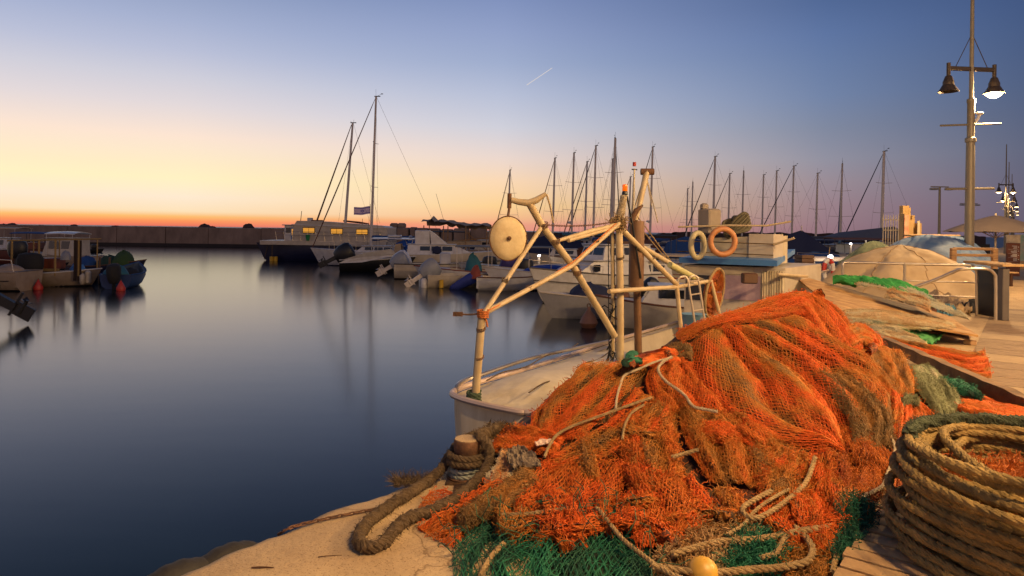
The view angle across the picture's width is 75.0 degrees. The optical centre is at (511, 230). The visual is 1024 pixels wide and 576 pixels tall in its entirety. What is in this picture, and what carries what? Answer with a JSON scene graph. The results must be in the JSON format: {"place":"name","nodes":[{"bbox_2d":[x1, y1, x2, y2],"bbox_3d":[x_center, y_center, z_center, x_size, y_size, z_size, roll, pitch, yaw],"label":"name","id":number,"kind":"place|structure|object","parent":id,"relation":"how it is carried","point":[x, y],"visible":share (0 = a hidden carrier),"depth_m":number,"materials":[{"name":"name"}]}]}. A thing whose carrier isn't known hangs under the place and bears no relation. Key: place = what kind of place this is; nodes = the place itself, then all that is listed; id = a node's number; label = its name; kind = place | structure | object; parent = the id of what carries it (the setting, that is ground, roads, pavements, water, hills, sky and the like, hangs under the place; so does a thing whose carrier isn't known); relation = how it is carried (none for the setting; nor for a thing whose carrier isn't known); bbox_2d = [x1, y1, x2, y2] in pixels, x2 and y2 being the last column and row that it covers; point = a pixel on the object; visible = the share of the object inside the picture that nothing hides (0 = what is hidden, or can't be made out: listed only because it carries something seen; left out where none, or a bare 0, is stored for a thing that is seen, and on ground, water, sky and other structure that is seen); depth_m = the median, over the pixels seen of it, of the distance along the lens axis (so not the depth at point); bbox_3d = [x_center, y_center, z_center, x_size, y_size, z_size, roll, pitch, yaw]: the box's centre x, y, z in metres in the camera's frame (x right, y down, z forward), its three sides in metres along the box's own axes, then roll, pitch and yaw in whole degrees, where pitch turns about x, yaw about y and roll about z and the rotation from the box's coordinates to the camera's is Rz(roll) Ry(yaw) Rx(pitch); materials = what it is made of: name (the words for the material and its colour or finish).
{"place":"outdoors","nodes":[
{"label":"outdoors","id":0,"kind":"place"},
{"bbox_2d":[0,245,654,575],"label":"harbour water","id":1,"kind":"structure","parent":0,"point":[179,402],"depth_m":11.06,"materials":[{"name":"blue liquid"}]},
{"bbox_2d":[0,292,35,321],"bbox_3d":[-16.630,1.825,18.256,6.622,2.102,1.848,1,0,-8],"label":"outboard motor","id":2,"kind":"object","parent":1,"relation":"on","point":[21,310],"visible":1,"depth_m":18.63,"materials":[{"name":"black plastic"}]},
{"bbox_2d":[0,259,42,290],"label":"motor boat","id":3,"kind":"object","parent":1,"relation":"on","point":[13,277],"visible":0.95,"depth_m":27.82,"materials":[{"name":"white plastic"}]},
{"bbox_2d":[0,232,47,263],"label":"motor boat","id":4,"kind":"object","parent":1,"relation":"on","point":[4,255],"visible":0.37,"depth_m":45.32,"materials":[{"name":"paint"}]},
{"bbox_2d":[7,238,101,286],"bbox_3d":[-20.625,1.738,30.318,3.665,2.803,2.131,1,0,-4],"label":"fishing boat","id":5,"kind":"object","parent":1,"relation":"on","point":[77,273],"visible":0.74,"depth_m":29.83,"materials":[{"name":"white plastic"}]},
{"bbox_2d":[30,231,104,264],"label":"motor boat","id":6,"kind":"object","parent":1,"relation":"on","point":[48,249],"visible":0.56,"depth_m":42.27,"materials":[{"name":"white paint"}]},
{"bbox_2d":[65,250,146,280],"bbox_3d":[-20.556,1.866,34.040,3.564,1.814,1.648,1,0,-10],"label":"fishing boat","id":7,"kind":"object","parent":1,"relation":"on","point":[123,257],"visible":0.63,"depth_m":33.65,"materials":[{"name":"blue paint"}]},
{"bbox_2d":[99,261,146,289],"bbox_3d":[-17.903,2.254,30.932,1.698,1.682,4.866,1,0,-17],"label":"rowboat","id":8,"kind":"object","parent":1,"relation":"on","point":[112,275],"visible":0.95,"depth_m":29.45,"materials":[{"name":"blue paint"}]},
{"bbox_2d":[0,225,544,246],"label":"breakwater wall","id":9,"kind":"structure","parent":1,"relation":"in","point":[174,236],"depth_m":91.98,"materials":[{"name":"concrete"}]},
{"bbox_2d":[256,122,396,260],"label":"sailboat","id":10,"kind":"object","parent":1,"relation":"on","point":[296,243],"visible":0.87,"depth_m":55.80,"materials":[{"name":"blue paint"}]},
{"bbox_2d":[317,243,415,271],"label":"motor boat","id":11,"kind":"object","parent":1,"relation":"on","point":[346,257],"visible":0.81,"depth_m":43.33,"materials":[{"name":"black plastic"}]},
{"bbox_2d":[311,93,440,265],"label":"sailboat","id":12,"kind":"object","parent":1,"relation":"on","point":[319,253],"visible":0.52,"depth_m":49.92,"materials":[{"name":"white paint"}]},
{"bbox_2d":[375,250,500,278],"bbox_3d":[-4.161,2.060,37.992,7.137,1.868,1.948,1,0,-3],"label":"motor boat","id":13,"kind":"object","parent":1,"relation":"on","point":[401,264],"visible":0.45,"depth_m":37.27,"materials":[{"name":"white plastic"}]},
{"bbox_2d":[386,230,500,261],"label":"motor boat","id":14,"kind":"object","parent":1,"relation":"on","point":[422,249],"visible":0.5,"depth_m":45.11,"materials":[{"name":"white paint"}]},
{"bbox_2d":[404,258,487,287],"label":"motor boat","id":15,"kind":"object","parent":1,"relation":"on","point":[430,275],"visible":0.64,"depth_m":32.27,"materials":[{"name":"silver metal"}]},
{"bbox_2d":[421,195,491,251],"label":"motor boat","id":16,"kind":"object","parent":1,"relation":"on","point":[433,220],"visible":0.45,"depth_m":52.47,"materials":[{"name":"white wood"}]},
{"bbox_2d":[413,245,532,274],"bbox_3d":[-2.014,1.917,34.507,6.252,2.328,1.948,1,0,5],"label":"motor boat","id":17,"kind":"object","parent":1,"relation":"on","point":[472,261],"visible":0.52,"depth_m":34.13,"materials":[{"name":"white plastic"}]},
{"bbox_2d":[449,265,536,290],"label":"motor boat","id":18,"kind":"object","parent":1,"relation":"on","point":[485,282],"visible":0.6,"depth_m":30.90,"materials":[{"name":"white plastic"}]},
{"bbox_2d":[483,265,560,276],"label":"motor boat","id":19,"kind":"object","parent":1,"relation":"on","point":[497,272],"visible":0.23,"depth_m":31.71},
{"bbox_2d":[523,235,582,263],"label":"moored boat","id":20,"kind":"object","parent":1,"relation":"on","point":[542,241],"visible":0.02,"depth_m":51.46,"materials":[{"name":"fabric"}]},
{"bbox_2d":[528,233,609,263],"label":"moored boat","id":21,"kind":"object","parent":1,"relation":"on","point":[574,252],"visible":0.3,"depth_m":47.62,"materials":[{"name":"white paint"}]},
{"bbox_2d":[567,145,611,246],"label":"sailboat","id":22,"kind":"object","parent":1,"relation":"on","point":[594,207],"visible":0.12,"depth_m":57.93,"materials":[{"name":"grey paint"}]},
{"bbox_2d":[528,235,663,302],"bbox_3d":[3.360,1.624,27.411,6.413,2.943,2.348,1,0,-32],"label":"motor boat","id":23,"kind":"object","parent":1,"relation":"on","point":[593,264],"visible":0.34,"depth_m":26.42,"materials":[{"name":"white plastic"}]},
{"bbox_2d":[538,277,658,318],"bbox_3d":[3.281,2.309,22.055,5.048,1.571,1.648,1,0,-15],"label":"motor boat","id":24,"kind":"object","parent":1,"relation":"on","point":[573,302],"visible":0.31,"depth_m":21.37,"materials":[{"name":"white paint"}]},
{"bbox_2d":[597,132,625,237],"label":"sailboat","id":25,"kind":"object","parent":1,"relation":"on","point":[614,161],"visible":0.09,"depth_m":55.91,"materials":[{"name":"grey paint"}]},
{"bbox_2d":[449,162,820,440],"bbox_3d":[3.070,1.041,10.909,2.633,4.201,11.969,1,0,31],"label":"fishing boat","id":26,"kind":"object","parent":1,"relation":"on","point":[752,268],"visible":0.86,"depth_m":8.27,"materials":[{"name":"beige paint"}]},
{"bbox_2d":[629,346,681,368],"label":"fishing net","id":27,"kind":"object","parent":26,"relation":"on","point":[647,357],"visible":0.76,"depth_m":5.13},
{"bbox_2d":[688,230,706,259],"bbox_3d":[3.391,0.269,12.200,0.393,0.553,0.104,1,0,-22],"label":"lifebuoy","id":28,"kind":"object","parent":26,"relation":"hanging from","point":[703,250],"visible":1,"depth_m":12.16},
{"bbox_2d":[708,226,737,256],"bbox_3d":[3.707,0.196,11.750,0.536,0.554,0.100,1,0,-1],"label":"lifebuoy","id":29,"kind":"object","parent":26,"relation":"hanging from","point":[733,236],"visible":1,"depth_m":11.71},
{"bbox_2d":[595,282,683,329],"bbox_3d":[4.783,2.306,19.474,4.718,1.617,1.548,1,0,10],"label":"motor boat","id":30,"kind":"object","parent":1,"relation":"on","point":[658,307],"visible":0.36,"depth_m":19.05,"materials":[{"name":"white paint"}]},
{"bbox_2d":[648,253,689,282],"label":"motor boat","id":31,"kind":"object","parent":1,"relation":"on","point":[653,269],"visible":0.16,"depth_m":28.19,"materials":[{"name":"white paint"}]},
{"bbox_2d":[662,236,699,263],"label":"moored boat","id":32,"kind":"object","parent":1,"relation":"on","point":[670,247],"visible":0.04,"depth_m":49.44,"materials":[{"name":"fabric"}]},
{"bbox_2d":[785,226,835,259],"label":"moored boat","id":33,"kind":"object","parent":1,"relation":"on","point":[803,242],"visible":0.02,"depth_m":37.79,"materials":[{"name":"fabric"}]},
{"bbox_2d":[816,227,897,252],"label":"moored boat","id":34,"kind":"object","parent":1,"relation":"on","point":[876,233],"visible":0.07,"depth_m":49.28,"materials":[{"name":"white fabric"}]},
{"bbox_2d":[841,148,906,243],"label":"sailboat","id":35,"kind":"object","parent":1,"relation":"on","point":[882,191],"visible":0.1,"depth_m":53.92,"materials":[{"name":"grey paint"}]},
{"bbox_2d":[17,224,1003,248],"bbox_3d":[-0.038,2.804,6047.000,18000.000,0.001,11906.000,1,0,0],"label":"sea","id":36,"kind":"structure","parent":0,"point":[1000,241],"depth_m":2105.49,"materials":[{"name":"liquid"}]},
{"bbox_2d":[0,0,1023,236],"label":"sky","id":37,"kind":"structure","parent":0,"point":[217,113],"materials":[{"name":"blue"}]},
{"bbox_2d":[181,247,1023,575],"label":"quay","id":38,"kind":"structure","parent":0,"point":[307,549],"depth_m":3.31,"materials":[{"name":"concrete"}]},
{"bbox_2d":[147,557,208,575],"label":"fender tyre","id":39,"kind":"object","parent":38,"relation":"hanging from","point":[180,567],"visible":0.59,"depth_m":3.23,"materials":[{"name":"rubber"}]},
{"bbox_2d":[201,540,257,563],"bbox_3d":[-1.454,1.981,3.431,0.240,0.707,0.707,1,0,38],"label":"fender tyre","id":40,"kind":"object","parent":38,"relation":"hanging from","point":[215,554],"visible":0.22,"depth_m":3.43,"materials":[{"name":"rubber"}]},
{"bbox_2d":[384,467,431,488],"bbox_3d":[-0.650,1.524,4.144,0.333,0.097,0.304,1,0,0],"label":"frayed rope end","id":41,"kind":"object","parent":38,"relation":"on","point":[399,481],"visible":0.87,"depth_m":4.13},
{"bbox_2d":[347,421,505,554],"bbox_3d":[-0.423,1.454,3.991,0.432,0.344,1.633,1,0,27],"label":"mooring rope","id":42,"kind":"object","parent":38,"relation":"on","point":[361,543],"visible":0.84,"depth_m":3.75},
{"bbox_2d":[447,435,479,482],"bbox_3d":[-0.291,1.467,4.313,0.260,0.259,0.260,1,0,0],"label":"mooring bollard","id":43,"kind":"object","parent":38,"relation":"on","point":[466,445],"visible":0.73,"depth_m":4.24,"materials":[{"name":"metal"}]},
{"bbox_2d":[445,426,503,470],"bbox_3d":[-0.259,1.425,4.432,0.303,0.194,0.540,1,0,13],"label":"bollard rope","id":44,"kind":"object","parent":43,"relation":"attached to","point":[453,460],"visible":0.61,"depth_m":4.20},
{"bbox_2d":[416,470,517,548],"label":"fishing net","id":45,"kind":"object","parent":38,"relation":"on","point":[433,523],"visible":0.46,"depth_m":3.58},
{"bbox_2d":[455,462,538,539],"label":"fishing net","id":46,"kind":"object","parent":38,"relation":"on","point":[509,491],"visible":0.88,"depth_m":3.65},
{"bbox_2d":[431,479,689,575],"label":"fishing net","id":47,"kind":"object","parent":38,"relation":"on","point":[598,555],"visible":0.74,"depth_m":3.23,"materials":[{"name":"fabric"}]},
{"bbox_2d":[512,452,627,557],"bbox_3d":[0.294,1.460,3.714,0.629,0.281,1.023,1,0,21],"label":"fishing net","id":48,"kind":"object","parent":47,"relation":"on","point":[549,482],"visible":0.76,"depth_m":3.76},
{"bbox_2d":[506,444,540,469],"bbox_3d":[0.070,1.383,4.080,0.216,0.099,0.205,1,0,0],"label":"rag","id":49,"kind":"object","parent":48,"relation":"on","point":[518,455],"visible":1,"depth_m":4.06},
{"bbox_2d":[595,506,681,575],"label":"rope","id":50,"kind":"object","parent":47,"relation":"on","point":[644,556],"visible":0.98,"depth_m":3.12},
{"bbox_2d":[648,539,733,575],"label":"fishing net","id":51,"kind":"object","parent":38,"relation":"on","point":[666,560],"visible":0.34,"depth_m":3.08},
{"bbox_2d":[687,556,718,575],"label":"yellow float","id":52,"kind":"object","parent":51,"relation":"on","point":[702,566],"visible":0.94,"depth_m":2.93,"materials":[{"name":"plastic"}]},
{"bbox_2d":[649,495,764,575],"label":"fishing net","id":53,"kind":"object","parent":38,"relation":"on","point":[721,520],"visible":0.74,"depth_m":3.33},
{"bbox_2d":[670,523,835,557],"bbox_3d":[1.173,1.485,3.222,0.950,0.066,0.076,1,0,-18],"label":"rope","id":54,"kind":"object","parent":53,"relation":"on","point":[679,551],"visible":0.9,"depth_m":3.19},
{"bbox_2d":[740,455,816,520],"bbox_3d":[1.503,1.394,3.636,0.853,0.146,0.150,1,0,-40],"label":"rope","id":55,"kind":"object","parent":53,"relation":"on","point":[760,496],"visible":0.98,"depth_m":3.51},
{"bbox_2d":[747,499,838,575],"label":"fishing net","id":56,"kind":"object","parent":38,"relation":"on","point":[818,566],"visible":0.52,"depth_m":3.18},
{"bbox_2d":[651,524,816,575],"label":"rope","id":57,"kind":"object","parent":56,"relation":"on","point":[768,568],"visible":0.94,"depth_m":2.98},
{"bbox_2d":[791,487,882,567],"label":"fishing net","id":58,"kind":"object","parent":38,"relation":"on","point":[848,522],"visible":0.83,"depth_m":3.35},
{"bbox_2d":[821,245,974,304],"bbox_3d":[9.828,1.040,17.046,4.335,1.373,3.597,1,0,0],"label":"beige tarpaulin","id":59,"kind":"object","parent":38,"relation":"on","point":[902,253],"visible":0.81,"depth_m":16.12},
{"bbox_2d":[865,319,945,344],"bbox_3d":[5.854,1.495,10.163,1.218,0.287,2.170,1,0,40],"label":"green ground cloth","id":60,"kind":"object","parent":38,"relation":"on","point":[930,338],"visible":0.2,"depth_m":9.80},
{"bbox_2d":[867,323,926,343],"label":"fishing net","id":61,"kind":"object","parent":60,"relation":"on","point":[891,331],"visible":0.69,"depth_m":9.09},
{"bbox_2d":[849,318,970,338],"bbox_3d":[6.109,1.489,10.305,1.960,0.280,0.435,1,0,7],"label":"plywood sheet","id":62,"kind":"object","parent":60,"relation":"on","point":[949,334],"visible":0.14,"depth_m":10.11,"materials":[{"name":"brown wood"}]},
{"bbox_2d":[799,278,977,336],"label":"fishing net","id":63,"kind":"object","parent":62,"relation":"on","point":[841,298],"visible":0.64,"depth_m":11.37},
{"bbox_2d":[833,274,932,298],"bbox_3d":[6.717,1.087,12.155,1.712,0.518,0.594,1,0,41],"label":"green cloth","id":64,"kind":"object","parent":63,"relation":"on","point":[852,280],"visible":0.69,"depth_m":12.20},
{"bbox_2d":[842,307,955,330],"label":"fishing net","id":65,"kind":"object","parent":63,"relation":"on","point":[903,314],"visible":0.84,"depth_m":9.73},
{"bbox_2d":[884,288,931,312],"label":"fishing net","id":66,"kind":"object","parent":63,"relation":"on","point":[912,298],"visible":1,"depth_m":11.20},
{"bbox_2d":[895,285,970,319],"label":"fishing net","id":67,"kind":"object","parent":63,"relation":"on","point":[938,305],"visible":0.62,"depth_m":11.09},
{"bbox_2d":[841,261,977,314],"bbox_3d":[8.351,1.181,14.105,2.513,1.024,0.116,1,0,25],"label":"steel railing","id":68,"kind":"object","parent":38,"relation":"on","point":[921,264],"visible":0.81,"depth_m":13.90,"materials":[{"name":"silver metal"}]},
{"bbox_2d":[899,206,921,239],"bbox_3d":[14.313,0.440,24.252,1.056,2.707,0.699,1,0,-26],"label":"building","id":69,"kind":"structure","parent":38,"relation":"on","point":[908,224],"depth_m":24.04,"materials":[{"name":"beige paint"}]},
{"bbox_2d":[833,494,1018,575],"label":"wooden pallet","id":70,"kind":"object","parent":38,"relation":"on","point":[879,555],"visible":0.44,"depth_m":3.03,"materials":[{"name":"brown wood"}]},
{"bbox_2d":[881,408,1023,575],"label":"rope coil","id":71,"kind":"object","parent":70,"relation":"on","point":[978,541],"visible":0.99,"depth_m":2.90,"materials":[{"name":"fabric"}]},
{"bbox_2d":[932,447,1023,532],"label":"fishing net","id":72,"kind":"object","parent":71,"relation":"in","point":[1015,468],"visible":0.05,"depth_m":3.16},
{"bbox_2d":[890,234,998,272],"bbox_3d":[12.947,0.934,20.512,4.013,1.670,3.632,1,0,0],"label":"blue tarpaulin","id":73,"kind":"object","parent":38,"relation":"on","point":[942,245],"visible":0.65,"depth_m":19.80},
{"bbox_2d":[929,289,972,314],"bbox_3d":[9.250,1.559,14.307,1.074,0.546,1.342,1,0,18],"label":"tarpaulin tail","id":74,"kind":"object","parent":38,"relation":"on","point":[958,304],"visible":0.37,"depth_m":14.32},
{"bbox_2d":[939,375,984,400],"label":"fishing net","id":75,"kind":"object","parent":38,"relation":"on","point":[964,388],"visible":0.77,"depth_m":5.19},
{"bbox_2d":[937,0,1004,246],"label":"street lamp","id":76,"kind":"object","parent":38,"relation":"on","point":[994,89],"visible":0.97,"depth_m":19.94,"materials":[{"name":"metal"}]},
{"bbox_2d":[950,247,997,268],"bbox_3d":[11.749,1.095,17.000,1.182,1.328,0.100,1,0,0],"label":"wooden railing","id":77,"kind":"object","parent":38,"relation":"on","point":[993,255],"visible":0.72,"depth_m":16.97,"materials":[{"name":"brown wood"}]},
{"bbox_2d":[942,213,1023,247],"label":"market umbrella","id":78,"kind":"object","parent":38,"relation":"on","point":[995,223],"visible":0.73,"depth_m":24.33,"materials":[{"name":"fabric"}]},
{"bbox_2d":[955,396,1023,415],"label":"fishing net","id":79,"kind":"object","parent":38,"relation":"on","point":[986,405],"visible":0.4,"depth_m":4.95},
{"bbox_2d":[876,332,1023,408],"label":"wooden beam","id":80,"kind":"structure","parent":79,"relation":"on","point":[996,391],"depth_m":6.21,"materials":[{"name":"brown wood"}]},
{"bbox_2d":[987,320,1023,325],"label":"paving slab","id":81,"kind":"structure","parent":38,"relation":"on","point":[1006,322],"depth_m":12.48,"materials":[{"name":"stone"}]},
{"bbox_2d":[915,267,997,320],"bbox_3d":[8.609,1.212,13.024,1.462,1.032,0.219,1,0,25],"label":"steel railing","id":82,"kind":"object","parent":81,"relation":"on","point":[974,268],"visible":0.9,"depth_m":12.80,"materials":[{"name":"silver metal"}]},
{"bbox_2d":[988,376,1023,387],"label":"paving slab","id":83,"kind":"structure","parent":38,"relation":"on","point":[1011,382],"depth_m":7.39,"materials":[{"name":"stone"}]},
{"bbox_2d":[886,336,992,377],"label":"fishing net","id":84,"kind":"object","parent":83,"relation":"on","point":[977,362],"visible":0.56,"depth_m":7.90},
{"bbox_2d":[988,317,1023,321],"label":"paving slab","id":85,"kind":"structure","parent":38,"relation":"on","point":[1014,320],"depth_m":12.92,"materials":[{"name":"stone"}]},
{"bbox_2d":[963,260,1023,320],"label":"dark cabinet","id":86,"kind":"object","parent":85,"relation":"on","point":[985,293],"visible":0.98,"depth_m":13.35,"materials":[{"name":"grey metal"}]},
{"bbox_2d":[1006,235,1020,275],"bbox_3d":[20.702,1.032,27.598,0.550,1.695,0.095,1,0,0],"label":"information sign","id":87,"kind":"object","parent":38,"relation":"on","point":[1012,249],"visible":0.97,"depth_m":27.55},
{"bbox_2d":[1008,386,1023,393],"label":"paving slab","id":88,"kind":"structure","parent":38,"relation":"on","point":[1021,390],"depth_m":7.05,"materials":[{"name":"stone"}]},
{"bbox_2d":[671,232,985,243],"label":"shore","id":89,"kind":"structure","parent":0,"point":[979,239],"depth_m":260.00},
{"label":"promenade paving","id":90,"kind":"structure","parent":0,"visible":0},
{"bbox_2d":[445,315,995,555],"bbox_3d":[2.135,1.142,5.050,6.900,1.094,5.900,1,0,0],"label":"net heap","id":91,"kind":"object","parent":90,"relation":"on","point":[691,465],"visible":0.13,"depth_m":4.20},
{"bbox_2d":[484,445,518,483],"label":"fishing net","id":92,"kind":"object","parent":91,"relation":"on","point":[503,466],"visible":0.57,"depth_m":4.06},
{"bbox_2d":[492,422,565,456],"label":"fishing net","id":93,"kind":"object","parent":91,"relation":"on","point":[527,436],"visible":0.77,"depth_m":4.33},
{"bbox_2d":[527,358,648,439],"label":"fishing net","id":94,"kind":"object","parent":91,"relation":"on","point":[588,390],"visible":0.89,"depth_m":4.62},
{"bbox_2d":[543,396,652,457],"bbox_3d":[0.541,1.262,4.383,0.893,0.281,0.153,1,0,-31],"label":"rope","id":95,"kind":"object","parent":94,"relation":"on","point":[589,420],"visible":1,"depth_m":4.38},
{"bbox_2d":[544,385,675,476],"bbox_3d":[0.695,1.298,4.271,1.037,0.445,0.518,1,0,-43],"label":"fishing net","id":96,"kind":"object","parent":91,"relation":"on","point":[602,437],"visible":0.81,"depth_m":4.25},
{"bbox_2d":[525,468,720,552],"bbox_3d":[0.588,1.464,3.514,1.039,0.265,0.703,1,0,0],"label":"fishing net","id":97,"kind":"object","parent":91,"relation":"on","point":[650,504],"visible":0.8,"depth_m":3.42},
{"bbox_2d":[571,400,688,506],"bbox_3d":[0.744,1.340,4.047,0.755,0.406,1.080,1,0,0],"label":"fishing net","id":98,"kind":"object","parent":91,"relation":"on","point":[650,459],"visible":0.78,"depth_m":4.01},
{"bbox_2d":[644,350,728,414],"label":"fishing net","id":99,"kind":"object","parent":91,"relation":"on","point":[682,377],"visible":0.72,"depth_m":4.74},
{"bbox_2d":[673,396,807,489],"bbox_3d":[1.414,1.297,4.210,0.700,0.363,0.900,1,0,0],"label":"fishing net","id":100,"kind":"object","parent":91,"relation":"on","point":[723,443],"visible":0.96,"depth_m":4.07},
{"bbox_2d":[674,288,824,342],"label":"fishing net","id":101,"kind":"object","parent":91,"relation":"on","point":[783,305],"visible":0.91,"depth_m":5.65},
{"bbox_2d":[709,518,799,575],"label":"fishing net","id":102,"kind":"object","parent":91,"relation":"on","point":[745,556],"visible":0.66,"depth_m":3.14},
{"bbox_2d":[708,438,840,525],"bbox_3d":[1.508,1.421,3.796,0.723,0.317,0.976,1,0,21],"label":"fishing net","id":103,"kind":"object","parent":91,"relation":"on","point":[794,506],"visible":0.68,"depth_m":3.75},
{"bbox_2d":[685,314,911,456],"bbox_3d":[2.195,1.054,4.900,1.636,0.713,1.432,1,0,-14],"label":"fishing net","id":104,"kind":"object","parent":91,"relation":"on","point":[761,371],"visible":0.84,"depth_m":4.93,"materials":[{"name":"fabric"}]},
{"bbox_2d":[809,367,896,448],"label":"fishing net","id":105,"kind":"object","parent":91,"relation":"on","point":[879,427],"visible":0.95,"depth_m":4.51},
{"bbox_2d":[815,474,894,514],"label":"fishing net","id":106,"kind":"object","parent":91,"relation":"on","point":[837,485],"visible":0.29,"depth_m":3.69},
{"bbox_2d":[825,436,887,501],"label":"fishing net","id":107,"kind":"object","parent":106,"relation":"on","point":[852,467],"visible":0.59,"depth_m":3.94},
{"bbox_2d":[796,289,935,437],"bbox_3d":[2.794,0.976,5.268,0.656,0.909,1.687,1,0,0],"label":"fishing net","id":108,"kind":"object","parent":91,"relation":"on","point":[833,322],"visible":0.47,"depth_m":5.67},
{"bbox_2d":[840,410,922,486],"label":"fishing net","id":109,"kind":"object","parent":91,"relation":"on","point":[882,454],"visible":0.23,"depth_m":4.10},
{"bbox_2d":[856,343,918,402],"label":"fishing net","id":110,"kind":"object","parent":91,"relation":"on","point":[893,361],"visible":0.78,"depth_m":5.34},
{"bbox_2d":[842,322,886,355],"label":"fishing net","id":111,"kind":"object","parent":110,"relation":"on","point":[869,336],"visible":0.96,"depth_m":5.75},
{"bbox_2d":[908,361,964,413],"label":"fishing net","id":112,"kind":"object","parent":91,"relation":"on","point":[936,394],"visible":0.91,"depth_m":5.14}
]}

